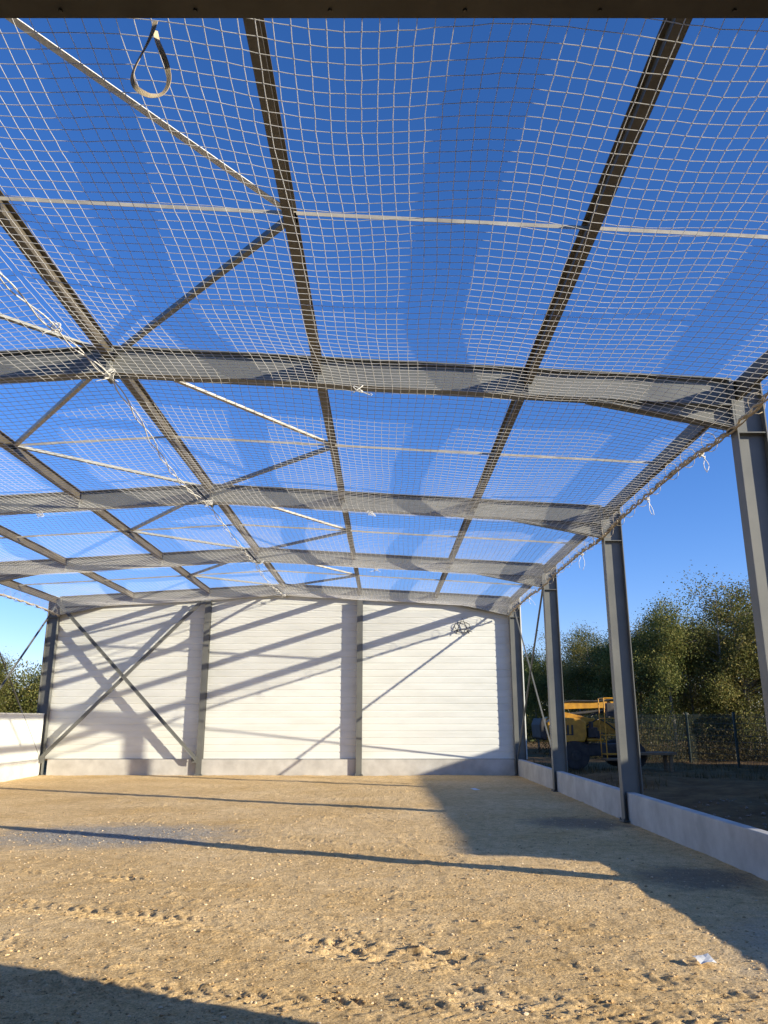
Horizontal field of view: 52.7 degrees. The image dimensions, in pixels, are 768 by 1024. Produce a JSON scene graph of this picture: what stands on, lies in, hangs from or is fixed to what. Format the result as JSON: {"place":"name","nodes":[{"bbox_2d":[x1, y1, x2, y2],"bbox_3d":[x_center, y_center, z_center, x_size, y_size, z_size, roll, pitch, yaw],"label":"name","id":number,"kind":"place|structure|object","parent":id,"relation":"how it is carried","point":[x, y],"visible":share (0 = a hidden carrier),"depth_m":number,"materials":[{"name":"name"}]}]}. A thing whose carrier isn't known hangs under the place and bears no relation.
{"place":"outdoors","nodes":[
{"label":"outdoors","id":0,"kind":"place"},
{"bbox_2d":[0,725,767,1023],"bbox_3d":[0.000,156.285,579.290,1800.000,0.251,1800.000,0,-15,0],"label":"ground","id":1,"kind":"structure","parent":0,"point":[243,798],"depth_m":7.00,"materials":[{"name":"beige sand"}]},
{"bbox_2d":[0,664,17,712],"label":"tree","id":2,"kind":"object","parent":1,"relation":"on","point":[3,702],"visible":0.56,"depth_m":31.29,"materials":[{"name":"green plant"}]},
{"bbox_2d":[0,652,32,707],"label":"tree","id":3,"kind":"object","parent":1,"relation":"on","point":[2,672],"visible":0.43,"depth_m":33.03,"materials":[{"name":"green plant"}]},
{"bbox_2d":[0,760,39,781],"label":"plinth wall","id":4,"kind":"structure","parent":1,"relation":"on","point":[17,770],"depth_m":21.49,"materials":[{"name":"concrete"}]},
{"bbox_2d":[0,659,41,712],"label":"hedge","id":5,"kind":"object","parent":1,"relation":"on","point":[27,703],"visible":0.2,"depth_m":32.84,"materials":[{"name":"green plant"}]},
{"bbox_2d":[17,667,41,711],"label":"tree","id":6,"kind":"object","parent":1,"relation":"on","point":[35,682],"visible":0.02,"depth_m":35.11,"materials":[{"name":"green plant"}]},
{"bbox_2d":[193,599,211,775],"bbox_3d":[-5.440,5.224,23.430,0.260,5.194,0.280,0,-15,0],"label":"gable post","id":7,"kind":"object","parent":1,"relation":"on","point":[204,684],"visible":0.93,"depth_m":23.35,"materials":[{"name":"metal"}]},
{"bbox_2d":[38,598,205,762],"bbox_3d":[-7.825,5.013,23.366,4.660,4.858,0.104,0,-15,0],"label":"gable brace","id":8,"kind":"object","parent":7,"relation":"attached to","point":[115,685],"visible":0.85,"depth_m":23.31,"materials":[{"name":"paint"}]},
{"bbox_2d":[56,601,196,762],"bbox_3d":[-7.805,5.047,23.302,4.659,4.759,0.090,0,-15,0],"label":"gable brace","id":9,"kind":"object","parent":7,"relation":"attached to","point":[137,692],"visible":0.83,"depth_m":23.28,"materials":[{"name":"paint"}]},
{"bbox_2d":[37,584,526,775],"bbox_3d":[-3.090,4.992,23.508,14.660,5.684,0.260,0,-15,0],"label":"portal frame","id":10,"kind":"object","parent":1,"relation":"on","point":[48,666],"visible":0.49,"depth_m":23.98,"materials":[{"name":"paint"}]},
{"bbox_2d":[191,576,278,585],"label":"roof brace","id":11,"kind":"object","parent":10,"relation":"attached to","point":[233,580],"visible":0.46,"depth_m":22.70,"materials":[{"name":"paint"}]},
{"bbox_2d":[286,576,353,586],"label":"roof brace","id":12,"kind":"object","parent":10,"relation":"attached to","point":[330,579],"visible":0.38,"depth_m":22.84,"materials":[{"name":"paint"}]},
{"bbox_2d":[0,547,567,791],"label":"portal frame","id":13,"kind":"object","parent":1,"relation":"on","point":[555,685],"visible":0.66,"depth_m":18.97,"materials":[{"name":"paint"}]},
{"bbox_2d":[132,531,251,550],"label":"roof brace","id":14,"kind":"object","parent":13,"relation":"attached to","point":[187,539],"visible":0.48,"depth_m":17.58,"materials":[{"name":"paint"}]},
{"bbox_2d":[189,563,227,575],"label":"roof brace","id":15,"kind":"object","parent":13,"relation":"attached to","point":[209,568],"visible":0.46,"depth_m":20.86,"materials":[{"name":"metal"}]},
{"bbox_2d":[259,531,345,551],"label":"roof brace","id":16,"kind":"object","parent":13,"relation":"attached to","point":[311,539],"visible":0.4,"depth_m":17.58,"materials":[{"name":"paint"}]},
{"bbox_2d":[314,565,353,574],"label":"roof brace","id":17,"kind":"object","parent":13,"relation":"attached to","point":[335,569],"visible":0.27,"depth_m":20.97,"materials":[{"name":"metal"}]},
{"bbox_2d":[45,595,527,775],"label":"gable wall","id":18,"kind":"structure","parent":1,"relation":"on","point":[282,690],"depth_m":23.53,"materials":[{"name":"metal"}]},
{"bbox_2d":[453,618,471,633],"bbox_3d":[2.430,3.514,23.954,0.586,0.498,0.061,0,-15,0],"label":"cable coil","id":19,"kind":"object","parent":18,"relation":"hanging from","point":[456,630],"visible":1,"depth_m":23.92,"materials":[{"name":"grey metal"}]},
{"bbox_2d":[0,484,643,822],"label":"portal frame","id":20,"kind":"object","parent":1,"relation":"on","point":[626,721],"visible":0.65,"depth_m":13.82,"materials":[{"name":"paint"}]},
{"bbox_2d":[14,446,203,487],"bbox_3d":[-4.265,-0.693,12.655,0.154,0.202,3.709,-13,-20,40],"label":"roof brace","id":21,"kind":"object","parent":20,"relation":"attached to","point":[100,464],"visible":0.67,"depth_m":12.39,"materials":[{"name":"paint"}]},
{"bbox_2d":[0,258,284,615],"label":"safety net","id":22,"kind":"object","parent":20,"relation":"hanging from","point":[59,570],"visible":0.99,"depth_m":14.37,"materials":[{"name":"fabric"}]},
{"bbox_2d":[128,505,182,532],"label":"roof brace","id":23,"kind":"object","parent":20,"relation":"attached to","point":[170,510],"visible":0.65,"depth_m":15.61,"materials":[{"name":"metal"}]},
{"bbox_2d":[213,446,329,489],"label":"roof brace","id":24,"kind":"object","parent":20,"relation":"attached to","point":[273,467],"visible":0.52,"depth_m":12.47,"materials":[{"name":"paint"}]},
{"bbox_2d":[213,490,351,532],"bbox_3d":[-1.915,-0.006,15.227,0.154,0.202,3.706,-13,-20,40],"label":"roof brace","id":25,"kind":"object","parent":20,"relation":"attached to","point":[303,516],"visible":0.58,"depth_m":15.59,"materials":[{"name":"metal"}]},
{"bbox_2d":[354,599,362,775],"bbox_3d":[-0.740,5.224,23.430,0.260,5.194,0.280,0,-15,0],"label":"gable post","id":26,"kind":"object","parent":1,"relation":"on","point":[359,688],"visible":0.94,"depth_m":23.30,"materials":[{"name":"metal"}]},
{"bbox_2d":[0,345,767,733],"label":"portal frame","id":27,"kind":"object","parent":1,"relation":"on","point":[750,445],"visible":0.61,"depth_m":8.70,"materials":[{"name":"paint"}]},
{"bbox_2d":[0,580,56,602],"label":"purlin","id":28,"kind":"object","parent":27,"relation":"attached to","point":[24,587],"visible":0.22,"depth_m":22.23,"materials":[{"name":"metal"}]},
{"bbox_2d":[0,653,38,759],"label":"side brace","id":29,"kind":"object","parent":28,"relation":"attached to","point":[14,692],"visible":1,"depth_m":21.26,"materials":[{"name":"paint"}]},
{"bbox_2d":[0,603,56,688],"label":"side brace","id":30,"kind":"object","parent":28,"relation":"attached to","point":[21,656],"visible":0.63,"depth_m":21.89,"materials":[{"name":"paint"}]},
{"bbox_2d":[0,313,95,349],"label":"roof brace","id":31,"kind":"object","parent":27,"relation":"attached to","point":[35,328],"visible":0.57,"depth_m":8.20,"materials":[{"name":"paint"}]},
{"bbox_2d":[11,379,91,448],"bbox_3d":[-4.265,-1.380,10.080,0.154,0.202,3.709,13,-20,-40],"label":"roof brace","id":32,"kind":"object","parent":27,"relation":"attached to","point":[70,394],"visible":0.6,"depth_m":10.16,"materials":[{"name":"metal"}]},
{"bbox_2d":[0,525,133,597],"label":"purlin","id":33,"kind":"object","parent":27,"relation":"attached to","point":[6,533],"visible":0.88,"depth_m":18.15,"materials":[{"name":"metal"}]},
{"bbox_2d":[1,524,569,543],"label":"purlin tie","id":34,"kind":"object","parent":33,"relation":"attached to","point":[298,528],"visible":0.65,"depth_m":16.46,"materials":[{"name":"metal"}]},
{"bbox_2d":[0,430,210,593],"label":"purlin","id":35,"kind":"object","parent":27,"relation":"attached to","point":[28,458],"visible":0.52,"depth_m":13.45,"materials":[{"name":"metal"}]},
{"bbox_2d":[0,190,285,589],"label":"purlin","id":36,"kind":"object","parent":27,"relation":"attached to","point":[9,223],"visible":0.68,"depth_m":8.07,"materials":[{"name":"metal"}]},
{"bbox_2d":[5,18,297,222],"bbox_3d":[-1.915,-2.783,4.826,0.154,0.202,3.789,-12,-19,39],"label":"roof brace","id":37,"kind":"object","parent":36,"relation":"attached to","point":[43,40],"visible":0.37,"depth_m":5.10,"materials":[{"name":"grey metal"}]},
{"bbox_2d":[113,217,284,356],"bbox_3d":[-1.915,-2.075,7.478,0.154,0.202,3.751,13,-19,-39],"label":"roof brace","id":38,"kind":"object","parent":27,"relation":"attached to","point":[276,227],"visible":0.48,"depth_m":7.18,"materials":[{"name":"paint"}]},
{"bbox_2d":[173,381,336,448],"bbox_3d":[-1.915,-1.380,10.080,0.154,0.202,3.709,-13,-20,40],"label":"roof brace","id":39,"kind":"object","parent":27,"relation":"attached to","point":[222,399],"visible":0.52,"depth_m":10.22,"materials":[{"name":"metal"}]},
{"bbox_2d":[243,18,361,593],"bbox_3d":[-0.762,-0.288,13.822,0.135,0.160,21.640,0,-15,0],"label":"purlin","id":40,"kind":"object","parent":27,"relation":"attached to","point":[268,78],"visible":0.73,"depth_m":5.86,"materials":[{"name":"metal"}]},
{"bbox_2d":[0,18,767,616],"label":"safety net","id":41,"kind":"object","parent":27,"relation":"hanging from","point":[506,488],"visible":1,"depth_m":6.85,"materials":[{"name":"fabric"}]},
{"bbox_2d":[42,321,61,335],"bbox_3d":[-3.117,-1.720,7.292,0.179,0.149,0.050,0,-15,0],"label":"tie cord","id":42,"kind":"object","parent":41,"relation":"attached to","point":[56,329],"visible":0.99,"depth_m":7.29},
{"bbox_2d":[95,369,118,381],"bbox_3d":[-3.057,-1.505,8.579,0.256,0.157,0.078,0,-15,0],"label":"tie cord","id":43,"kind":"object","parent":41,"relation":"attached to","point":[105,377],"visible":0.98,"depth_m":8.57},
{"bbox_2d":[353,385,371,395],"bbox_3d":[-0.239,-1.341,8.566,0.226,0.130,0.051,0,-15,0],"label":"tie cord","id":44,"kind":"object","parent":41,"relation":"attached to","point":[359,389],"visible":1,"depth_m":8.56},
{"bbox_2d":[645,497,653,513],"bbox_3d":[3.869,-0.086,11.305,0.107,0.282,0.048,0,-15,0],"label":"tie cord","id":45,"kind":"object","parent":41,"relation":"attached to","point":[647,498],"visible":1,"depth_m":11.32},
{"bbox_2d":[698,453,708,471],"bbox_3d":[3.871,-0.596,9.370,0.119,0.250,0.048,0,-15,0],"label":"tie cord","id":46,"kind":"object","parent":41,"relation":"attached to","point":[704,459],"visible":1,"depth_m":9.38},
{"bbox_2d":[0,0,767,17],"bbox_3d":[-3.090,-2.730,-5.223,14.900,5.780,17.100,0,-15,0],"label":"steel beam","id":47,"kind":"structure","parent":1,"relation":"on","point":[383,8],"depth_m":3.44,"materials":[{"name":"metal"}]},
{"bbox_2d":[130,21,170,97],"bbox_3d":[-1.065,-2.072,3.567,0.185,0.410,0.060,0,-15,0],"label":"webbing strap","id":48,"kind":"object","parent":47,"relation":"hanging from","point":[134,85],"visible":1,"depth_m":3.56,"materials":[{"name":"beige fabric"}]},
{"bbox_2d":[6,664,765,741],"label":"distant wood","id":49,"kind":"object","parent":1,"relation":"on","point":[567,712],"visible":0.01,"depth_m":57.45,"materials":[{"name":"green plant"}]},
{"bbox_2d":[522,644,544,728],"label":"tree","id":50,"kind":"object","parent":1,"relation":"on","point":[529,655],"visible":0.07,"depth_m":45.01,"materials":[{"name":"green plant"}]},
{"bbox_2d":[518,759,552,788],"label":"plinth wall","id":51,"kind":"structure","parent":1,"relation":"on","point":[537,773],"depth_m":20.16,"materials":[{"name":"concrete"}]},
{"bbox_2d":[517,590,542,759],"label":"side brace","id":52,"kind":"object","parent":51,"relation":"on","point":[530,673],"visible":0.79,"depth_m":20.85,"materials":[{"name":"paint"}]},
{"bbox_2d":[512,606,550,746],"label":"side brace","id":53,"kind":"object","parent":51,"relation":"on","point":[533,680],"visible":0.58,"depth_m":20.58,"materials":[{"name":"paint"}]},
{"bbox_2d":[523,657,548,752],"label":"tree","id":54,"kind":"object","parent":1,"relation":"on","point":[541,685],"visible":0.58,"depth_m":38.34,"materials":[{"name":"green plant"}]},
{"bbox_2d":[523,627,575,717],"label":"tree","id":55,"kind":"object","parent":1,"relation":"on","point":[545,713],"visible":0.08,"depth_m":42.38,"materials":[{"name":"green plant"}]},
{"bbox_2d":[544,619,608,718],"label":"tree","id":56,"kind":"object","parent":1,"relation":"on","point":[577,636],"visible":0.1,"depth_m":44.16,"materials":[{"name":"green plant"}]},
{"bbox_2d":[562,654,612,741],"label":"tree","id":57,"kind":"object","parent":1,"relation":"on","point":[570,674],"visible":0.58,"depth_m":35.77,"materials":[{"name":"green plant"}]},
{"bbox_2d":[556,771,621,818],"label":"plinth wall","id":58,"kind":"structure","parent":1,"relation":"on","point":[604,797],"depth_m":14.72,"materials":[{"name":"concrete"}]},
{"bbox_2d":[561,633,637,739],"bbox_3d":[10.607,8.775,38.425,4.555,6.090,4.526,4,-15,-15],"label":"tree","id":59,"kind":"object","parent":1,"relation":"on","point":[577,648],"visible":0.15,"depth_m":38.62,"materials":[{"name":"green plant"}]},
{"bbox_2d":[531,698,676,771],"bbox_3d":[6.860,7.067,24.649,3.980,2.221,2.615,0,-15,0],"label":"boom lift","id":60,"kind":"object","parent":1,"relation":"on","point":[582,732],"visible":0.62,"depth_m":24.26,"materials":[{"name":"metal"}]},
{"bbox_2d":[579,636,646,719],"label":"tree","id":61,"kind":"object","parent":1,"relation":"on","point":[604,681],"depth_m":41.10,"materials":[{"name":"green plant"}]},
{"bbox_2d":[565,629,679,741],"bbox_3d":[10.683,7.854,34.280,5.072,5.718,5.794,-3,-15,12],"label":"tree","id":62,"kind":"object","parent":1,"relation":"on","point":[606,677],"visible":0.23,"depth_m":34.68,"materials":[{"name":"green plant"}]},
{"bbox_2d":[604,611,677,740],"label":"tree","id":63,"kind":"object","parent":1,"relation":"on","point":[634,673],"visible":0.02,"depth_m":41.12,"materials":[{"name":"green plant"}]},
{"bbox_2d":[596,635,687,746],"bbox_3d":[12.108,8.557,36.666,4.392,5.589,4.378,3,-15,-13],"label":"tree","id":64,"kind":"object","parent":1,"relation":"on","point":[644,690],"visible":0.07,"depth_m":36.44,"materials":[{"name":"green plant"}]},
{"bbox_2d":[526,717,767,762],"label":"undergrowth","id":65,"kind":"object","parent":1,"relation":"on","point":[695,750],"visible":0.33,"depth_m":29.53,"materials":[{"name":"green plant"}]},
{"bbox_2d":[527,757,767,801],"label":"weeds","id":66,"kind":"object","parent":1,"relation":"on","point":[613,768],"visible":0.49,"depth_m":22.96,"materials":[{"name":"green plant"}]},
{"bbox_2d":[581,712,767,769],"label":"fence","id":67,"kind":"object","parent":1,"relation":"on","point":[689,741],"visible":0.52,"depth_m":26.47,"materials":[{"name":"grey metal"}]},
{"bbox_2d":[630,581,729,757],"bbox_3d":[11.506,6.414,31.353,4.796,6.990,5.622,-1,-15,5],"label":"tree","id":68,"kind":"object","parent":1,"relation":"on","point":[665,634],"visible":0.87,"depth_m":30.70,"materials":[{"name":"green plant"}]},
{"bbox_2d":[634,617,725,755],"bbox_3d":[12.674,7.265,32.839,4.661,6.112,6.471,0,-15,-1],"label":"tree","id":69,"kind":"object","parent":1,"relation":"on","point":[680,699],"visible":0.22,"depth_m":32.04,"materials":[{"name":"green plant"}]},
{"bbox_2d":[638,612,750,753],"bbox_3d":[14.529,7.876,35.892,5.826,6.506,4.705,-2,-15,8],"label":"tree","id":70,"kind":"object","parent":1,"relation":"on","point":[697,680],"visible":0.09,"depth_m":35.98,"materials":[{"name":"green plant"}]},
{"bbox_2d":[626,792,767,880],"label":"plinth wall","id":71,"kind":"structure","parent":1,"relation":"on","point":[743,847],"depth_m":9.52,"materials":[{"name":"concrete"}]},
{"bbox_2d":[670,606,730,749],"bbox_3d":[15.300,8.119,38.179,4.291,7.217,4.939,13,-20,-39],"label":"tree","id":72,"kind":"object","parent":1,"relation":"on","point":[683,709],"visible":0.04,"depth_m":38.20,"materials":[{"name":"green plant"}]},
{"bbox_2d":[693,953,716,963],"bbox_3d":[2.151,2.997,5.201,0.110,0.022,0.120,4,-7,-5],"label":"paper scrap","id":73,"kind":"object","parent":1,"relation":"on","point":[704,958],"visible":1,"depth_m":5.21,"materials":[{"name":"white paper"}]},
{"bbox_2d":[663,564,766,758],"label":"tree","id":74,"kind":"object","parent":1,"relation":"on","point":[748,608],"visible":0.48,"depth_m":31.55,"materials":[{"name":"green plant"}]},
{"bbox_2d":[672,572,767,761],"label":"tree","id":75,"kind":"object","parent":1,"relation":"on","point":[716,692],"visible":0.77,"depth_m":30.51,"materials":[{"name":"green plant"}]},
{"bbox_2d":[684,611,764,753],"bbox_3d":[17.230,7.793,37.481,5.069,7.504,5.738,-1,-15,5],"label":"tree","id":76,"kind":"object","parent":1,"relation":"on","point":[739,677],"visible":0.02,"depth_m":37.14,"materials":[{"name":"green plant"}]},
{"bbox_2d":[733,630,766,742],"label":"tree","id":77,"kind":"object","parent":1,"relation":"on","point":[754,666],"visible":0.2,"depth_m":31.34,"materials":[{"name":"green plant"}]},
{"bbox_2d":[0,196,767,238],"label":"purlin tie","id":78,"kind":"object","parent":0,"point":[420,219],"visible":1,"depth_m":6.11,"materials":[{"name":"metal"}]},
{"bbox_2d":[0,18,767,713],"label":"sky","id":79,"kind":"structure","parent":0,"point":[695,523],"materials":[{"name":"blue"}]},
{"bbox_3d":[-3.090,-0.540,2.794,14.660,5.684,0.260,0,-15,0],"label":"portal frame","id":80,"kind":"object","parent":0,"visible":0},
{"bbox_2d":[433,18,692,597],"bbox_3d":[1.587,-0.156,13.787,0.135,0.160,21.640,0,-15,0],"label":"purlin","id":81,"kind":"object","parent":80,"relation":"attached to","point":[671,32],"visible":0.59,"depth_m":5.72,"materials":[{"name":"metal"}]},
{"bbox_2d":[19,570,523,585],"bbox_3d":[-3.090,1.840,21.605,14.102,0.444,0.043,0,-15,0],"label":"purlin tie","id":82,"kind":"object","parent":81,"relation":"attached to","point":[274,570],"visible":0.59,"depth_m":21.58,"materials":[{"name":"metal"}]},
{"bbox_2d":[12,436,653,463],"bbox_3d":[-3.090,-0.904,11.330,14.102,0.444,0.043,0,-15,0],"label":"purlin tie","id":83,"kind":"object","parent":81,"relation":"attached to","point":[353,446],"visible":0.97,"depth_m":11.32,"materials":[{"name":"metal"}]},
{"bbox_2d":[510,351,767,603],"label":"purlin","id":84,"kind":"object","parent":80,"relation":"attached to","point":[752,379],"visible":0.71,"depth_m":10.81,"materials":[{"name":"metal"}]},
{"bbox_3d":[-10.190,5.539,15.123,0.140,0.600,5.280,0,-15,0],"label":"plinth wall","id":85,"kind":"object","parent":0,"visible":0},
{"bbox_2d":[0,713,44,763],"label":"side wall","id":86,"kind":"structure","parent":85,"relation":"on","point":[17,744],"depth_m":21.62,"materials":[{"name":"white metal"}]}
]}

